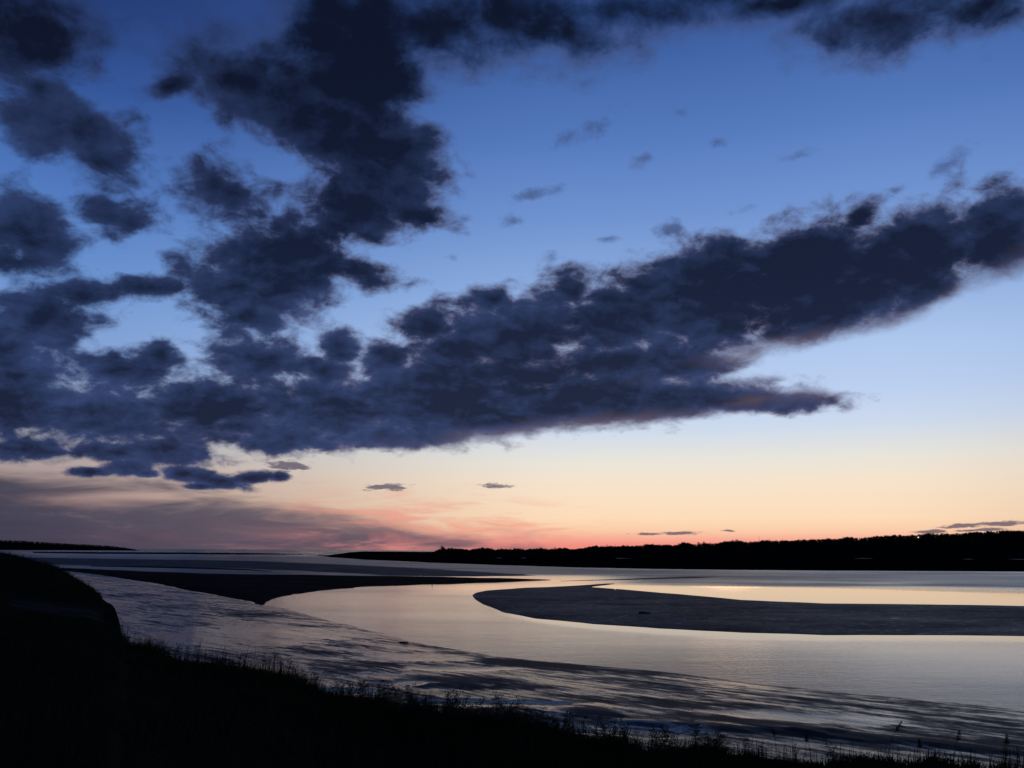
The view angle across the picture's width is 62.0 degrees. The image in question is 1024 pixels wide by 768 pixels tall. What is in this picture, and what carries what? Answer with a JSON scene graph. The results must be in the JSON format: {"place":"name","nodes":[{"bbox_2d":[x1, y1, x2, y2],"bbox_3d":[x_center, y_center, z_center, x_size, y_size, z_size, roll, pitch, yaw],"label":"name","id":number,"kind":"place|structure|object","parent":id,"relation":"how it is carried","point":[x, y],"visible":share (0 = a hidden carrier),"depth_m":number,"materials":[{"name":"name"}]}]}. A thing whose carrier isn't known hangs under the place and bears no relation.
{"place":"outdoors","nodes":[
{"label":"outdoors","id":0,"kind":"place"},
{"bbox_2d":[0,542,137,550],"bbox_3d":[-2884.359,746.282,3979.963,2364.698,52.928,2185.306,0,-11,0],"label":"headland","id":1,"kind":"structure","parent":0,"point":[17,546],"depth_m":3906.56,"materials":[{"name":"black"}]},
{"bbox_2d":[0,540,130,548],"bbox_3d":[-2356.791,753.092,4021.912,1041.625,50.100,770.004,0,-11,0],"label":"woods","id":2,"kind":"object","parent":1,"relation":"on","point":[61,544],"visible":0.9,"depth_m":4064.55,"materials":[{"name":"black plant"}]},
{"bbox_2d":[33,552,296,554],"bbox_3d":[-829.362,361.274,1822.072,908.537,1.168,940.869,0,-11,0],"label":"sandbar","id":3,"kind":"structure","parent":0,"point":[167,553],"depth_m":1684.78,"materials":[{"name":"grey sand"}]},
{"bbox_2d":[94,566,270,571],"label":"sandbar","id":4,"kind":"structure","parent":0,"point":[181,567],"depth_m":411.88,"materials":[{"name":"grey sand"}]},
{"bbox_2d":[25,557,532,575],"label":"sandbar","id":5,"kind":"structure","parent":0,"point":[377,570],"depth_m":454.20,"materials":[{"name":"grey sand"}]},
{"bbox_2d":[63,568,546,604],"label":"sandbar","id":6,"kind":"structure","parent":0,"point":[260,589],"depth_m":231.85,"materials":[{"name":"black sand"}]},
{"bbox_2d":[0,550,1023,767],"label":"grass bank","id":7,"kind":"structure","parent":0,"point":[19,601],"depth_m":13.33,"materials":[{"name":"black plant"}]},
{"bbox_2d":[332,677,342,697],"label":"tall weed","id":8,"kind":"object","parent":7,"relation":"on","point":[336,686],"visible":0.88,"depth_m":22.55,"materials":[{"name":"black plant"}]},
{"bbox_2d":[344,676,355,699],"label":"tall weed","id":9,"kind":"object","parent":7,"relation":"on","point":[349,683],"visible":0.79,"depth_m":22.45,"materials":[{"name":"black plant"}]},
{"bbox_2d":[358,681,368,703],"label":"tall weed","id":10,"kind":"object","parent":7,"relation":"on","point":[362,689],"visible":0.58,"depth_m":21.18,"materials":[{"name":"black plant"}]},
{"bbox_2d":[362,683,372,702],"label":"tall weed","id":11,"kind":"object","parent":7,"relation":"on","point":[368,689],"visible":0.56,"depth_m":21.21,"materials":[{"name":"black plant"}]},
{"bbox_2d":[372,680,384,700],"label":"tall weed","id":12,"kind":"object","parent":7,"relation":"on","point":[379,690],"visible":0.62,"depth_m":21.80,"materials":[{"name":"black plant"}]},
{"bbox_2d":[378,679,389,698],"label":"tall weed","id":13,"kind":"object","parent":7,"relation":"on","point":[382,686],"visible":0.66,"depth_m":21.90,"materials":[{"name":"black plant"}]},
{"bbox_2d":[385,681,393,704],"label":"tall weed","id":14,"kind":"object","parent":7,"relation":"on","point":[389,692],"visible":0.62,"depth_m":22.24,"materials":[{"name":"black plant"}]},
{"bbox_2d":[390,683,401,700],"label":"tall weed","id":15,"kind":"object","parent":7,"relation":"on","point":[394,692],"visible":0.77,"depth_m":22.29,"materials":[{"name":"black plant"}]},
{"bbox_2d":[401,683,415,710],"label":"tall weed","id":16,"kind":"object","parent":7,"relation":"on","point":[408,694],"visible":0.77,"depth_m":20.85,"materials":[{"name":"black plant"}]},
{"bbox_2d":[447,693,460,717],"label":"tall weed","id":17,"kind":"object","parent":7,"relation":"on","point":[454,702],"visible":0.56,"depth_m":19.79,"materials":[{"name":"black plant"}]},
{"bbox_2d":[451,685,462,708],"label":"tall weed","id":18,"kind":"object","parent":7,"relation":"on","point":[456,696],"visible":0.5,"depth_m":21.17,"materials":[{"name":"black plant"}]},
{"bbox_2d":[460,691,472,717],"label":"tall weed","id":19,"kind":"object","parent":7,"relation":"on","point":[465,703],"visible":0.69,"depth_m":19.51,"materials":[{"name":"black plant"}]},
{"bbox_2d":[473,696,486,723],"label":"tall weed","id":20,"kind":"object","parent":7,"relation":"on","point":[480,707],"visible":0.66,"depth_m":18.82,"materials":[{"name":"black plant"}]},
{"bbox_2d":[478,702,492,730],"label":"tall weed","id":21,"kind":"object","parent":7,"relation":"on","point":[484,713],"visible":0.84,"depth_m":17.88,"materials":[{"name":"black plant"}]},
{"bbox_2d":[485,705,495,728],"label":"tall weed","id":22,"kind":"object","parent":7,"relation":"on","point":[491,716],"visible":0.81,"depth_m":17.87,"materials":[{"name":"black plant"}]},
{"bbox_2d":[490,690,503,722],"bbox_3d":[-0.331,7.165,18.606,0.320,0.939,0.324,1,-11,-2],"label":"tall weed","id":23,"kind":"object","parent":7,"relation":"on","point":[497,708],"visible":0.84,"depth_m":18.63,"materials":[{"name":"black plant"}]},
{"bbox_2d":[495,696,508,725],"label":"tall weed","id":24,"kind":"object","parent":7,"relation":"on","point":[501,703],"visible":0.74,"depth_m":18.55,"materials":[{"name":"black plant"}]},
{"bbox_2d":[501,702,514,735],"bbox_3d":[-0.067,6.796,17.175,0.278,0.776,0.304,8,-13,-34],"label":"tall weed","id":25,"kind":"object","parent":7,"relation":"on","point":[508,714],"visible":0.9,"depth_m":17.18,"materials":[{"name":"black plant"}]},
{"bbox_2d":[505,706,516,734],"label":"tall weed","id":26,"kind":"object","parent":7,"relation":"on","point":[512,711],"visible":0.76,"depth_m":17.32,"materials":[{"name":"black plant"}]},
{"bbox_2d":[513,695,526,720],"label":"tall weed","id":27,"kind":"object","parent":7,"relation":"on","point":[517,703],"visible":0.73,"depth_m":18.00,"materials":[{"name":"black plant"}]},
{"bbox_2d":[536,707,547,735],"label":"tall weed","id":28,"kind":"object","parent":7,"relation":"on","point":[542,719],"visible":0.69,"depth_m":16.82,"materials":[{"name":"black plant"}]},
{"bbox_2d":[548,716,559,741],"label":"tall weed","id":29,"kind":"object","parent":7,"relation":"on","point":[552,721],"visible":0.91,"depth_m":16.27,"materials":[{"name":"black plant"}]},
{"bbox_2d":[551,714,562,738],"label":"tall weed","id":30,"kind":"object","parent":7,"relation":"on","point":[557,727],"visible":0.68,"depth_m":16.85,"materials":[{"name":"black plant"}]},
{"bbox_2d":[561,717,570,735],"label":"tall weed","id":31,"kind":"object","parent":7,"relation":"on","point":[565,725],"visible":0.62,"depth_m":17.14,"materials":[{"name":"black plant"}]},
{"bbox_2d":[563,711,576,746],"bbox_3d":[1.091,6.501,16.018,0.264,0.709,0.304,7,-13,-32],"label":"tall weed","id":32,"kind":"object","parent":7,"relation":"on","point":[571,727],"visible":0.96,"depth_m":16.00,"materials":[{"name":"black plant"}]},
{"bbox_2d":[575,715,588,749],"bbox_3d":[1.331,6.603,16.060,0.266,0.641,0.259,0,-7,-13],"label":"tall weed","id":33,"kind":"object","parent":7,"relation":"on","point":[582,734],"visible":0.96,"depth_m":16.06,"materials":[{"name":"black plant"}]},
{"bbox_2d":[590,725,599,741],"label":"tall weed","id":34,"kind":"object","parent":7,"relation":"on","point":[594,733],"visible":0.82,"depth_m":16.39,"materials":[{"name":"black plant"}]},
{"bbox_2d":[597,723,608,752],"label":"tall weed","id":35,"kind":"object","parent":7,"relation":"on","point":[602,736],"visible":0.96,"depth_m":15.54,"materials":[{"name":"black plant"}]},
{"bbox_2d":[597,716,611,752],"bbox_3d":[1.664,6.425,15.557,0.259,0.670,0.295,9,-11,-42],"label":"tall weed","id":36,"kind":"object","parent":7,"relation":"on","point":[603,733],"visible":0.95,"depth_m":15.54,"materials":[{"name":"black plant"}]},
{"bbox_2d":[609,719,617,741],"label":"tall weed","id":37,"kind":"object","parent":7,"relation":"on","point":[614,730],"visible":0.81,"depth_m":16.73,"materials":[{"name":"black plant"}]},
{"bbox_2d":[618,716,630,747],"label":"tall weed","id":38,"kind":"object","parent":7,"relation":"on","point":[624,730],"visible":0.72,"depth_m":16.30,"materials":[{"name":"black plant"}]},
{"bbox_2d":[619,723,630,753],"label":"tall weed","id":39,"kind":"object","parent":7,"relation":"on","point":[624,735],"visible":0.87,"depth_m":15.19,"materials":[{"name":"black plant"}]},
{"bbox_2d":[633,727,643,755],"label":"tall weed","id":40,"kind":"object","parent":7,"relation":"on","point":[639,739],"visible":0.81,"depth_m":14.92,"materials":[{"name":"black plant"}]},
{"bbox_2d":[650,724,662,751],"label":"tall weed","id":41,"kind":"object","parent":7,"relation":"on","point":[655,734],"visible":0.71,"depth_m":15.12,"materials":[{"name":"black plant"}]},
{"bbox_2d":[660,727,669,748],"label":"tall weed","id":42,"kind":"object","parent":7,"relation":"on","point":[664,737],"visible":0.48,"depth_m":15.60,"materials":[{"name":"black plant"}]},
{"bbox_2d":[659,722,672,754],"bbox_3d":[2.607,6.003,14.188,0.264,0.658,0.248,2,-10,-18],"label":"tall weed","id":43,"kind":"object","parent":7,"relation":"on","point":[667,735],"visible":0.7,"depth_m":14.18,"materials":[{"name":"black plant"}]},
{"bbox_2d":[663,727,674,744],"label":"tall weed","id":44,"kind":"object","parent":7,"relation":"on","point":[669,737],"visible":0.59,"depth_m":14.71,"materials":[{"name":"black plant"}]},
{"bbox_2d":[671,731,678,749],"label":"tall weed","id":45,"kind":"object","parent":7,"relation":"on","point":[674,739],"visible":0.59,"depth_m":14.85,"materials":[{"name":"black plant"}]},
{"bbox_2d":[688,724,702,757],"bbox_3d":[3.099,6.067,14.362,0.242,0.641,0.257,-1,-11,16],"label":"tall weed","id":46,"kind":"object","parent":7,"relation":"on","point":[695,737],"visible":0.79,"depth_m":14.36,"materials":[{"name":"black plant"}]},
{"bbox_2d":[690,718,703,748],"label":"tall weed","id":47,"kind":"object","parent":7,"relation":"on","point":[696,730],"visible":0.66,"depth_m":15.25,"materials":[{"name":"black plant"}]},
{"bbox_2d":[710,731,722,764],"bbox_3d":[3.249,5.773,13.454,0.246,0.593,0.225,9,-14,-36],"label":"tall weed","id":48,"kind":"object","parent":7,"relation":"on","point":[717,733],"visible":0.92,"depth_m":13.45,"materials":[{"name":"black plant"}]},
{"bbox_2d":[718,730,729,755],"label":"tall weed","id":49,"kind":"object","parent":7,"relation":"on","point":[724,740],"visible":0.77,"depth_m":14.94,"materials":[{"name":"black plant"}]},
{"bbox_2d":[744,735,752,757],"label":"tall weed","id":50,"kind":"object","parent":7,"relation":"on","point":[748,745],"visible":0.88,"depth_m":14.46,"materials":[{"name":"black plant"}]},
{"bbox_2d":[759,743,768,763],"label":"tall weed","id":51,"kind":"object","parent":7,"relation":"on","point":[763,753],"visible":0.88,"depth_m":13.80,"materials":[{"name":"black plant"}]},
{"bbox_2d":[792,743,799,762],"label":"tall weed","id":52,"kind":"object","parent":7,"relation":"on","point":[796,753],"visible":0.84,"depth_m":14.06,"materials":[{"name":"black plant"}]},
{"bbox_2d":[823,737,836,767],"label":"tall weed","id":53,"kind":"object","parent":7,"relation":"on","point":[831,750],"visible":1,"depth_m":12.88,"materials":[{"name":"black plant"}]},
{"bbox_2d":[857,752,869,767],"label":"tall weed","id":54,"kind":"object","parent":7,"relation":"on","point":[862,760],"visible":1,"depth_m":12.26,"materials":[{"name":"black plant"}]},
{"bbox_2d":[880,720,902,763],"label":"tall grass","id":55,"kind":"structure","parent":7,"relation":"on","point":[901,721],"depth_m":13.38,"materials":[{"name":"plant"}]},
{"bbox_2d":[948,729,961,767],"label":"tall grass","id":56,"kind":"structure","parent":7,"relation":"on","point":[959,734],"depth_m":12.73,"materials":[{"name":"plant"}]},
{"bbox_2d":[0,549,1023,709],"bbox_3d":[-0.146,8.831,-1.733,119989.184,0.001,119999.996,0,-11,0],"label":"water","id":57,"kind":"structure","parent":0,"point":[977,670],"depth_m":101.15,"materials":[{"name":"grey liquid"}]},
{"bbox_2d":[0,0,1023,550],"label":"sky","id":58,"kind":"structure","parent":0,"point":[421,275],"materials":[{"name":"blue"}]},
{"bbox_2d":[71,574,1023,767],"bbox_3d":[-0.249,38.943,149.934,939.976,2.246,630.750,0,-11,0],"label":"mudflat","id":59,"kind":"structure","parent":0,"point":[642,700],"depth_m":55.45,"materials":[{"name":"grey soil"}]},
{"bbox_2d":[574,577,708,580],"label":"sandbar","id":60,"kind":"structure","parent":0,"point":[647,578],"depth_m":289.59,"materials":[{"name":"grey sand"}]},
{"bbox_2d":[316,534,1023,571],"bbox_3d":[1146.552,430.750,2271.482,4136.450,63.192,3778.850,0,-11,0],"label":"hills","id":61,"kind":"structure","parent":0,"point":[919,554],"depth_m":946.55,"materials":[{"name":"black plant"}]},
{"bbox_2d":[365,530,1023,555],"bbox_3d":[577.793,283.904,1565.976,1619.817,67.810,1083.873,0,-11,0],"label":"woods","id":62,"kind":"object","parent":61,"relation":"on","point":[659,547],"visible":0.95,"depth_m":1689.36,"materials":[{"name":"black plant"}]},
{"bbox_2d":[473,583,1023,635],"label":"sandbar","id":63,"kind":"structure","parent":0,"point":[590,604],"depth_m":123.38,"materials":[{"name":"grey sand"}]},
{"bbox_2d":[771,727,782,757],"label":"tall grass","id":64,"kind":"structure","parent":0,"point":[774,735],"depth_m":14.70,"materials":[{"name":"plant"}]},
{"bbox_2d":[917,739,925,764],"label":"tall grass","id":65,"kind":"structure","parent":0,"point":[919,745],"depth_m":12.85,"materials":[{"name":"plant"}]},
{"bbox_2d":[999,734,1011,763],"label":"tall grass","id":66,"kind":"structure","parent":0,"point":[1006,740],"depth_m":12.13,"materials":[{"name":"plant"}]}
]}

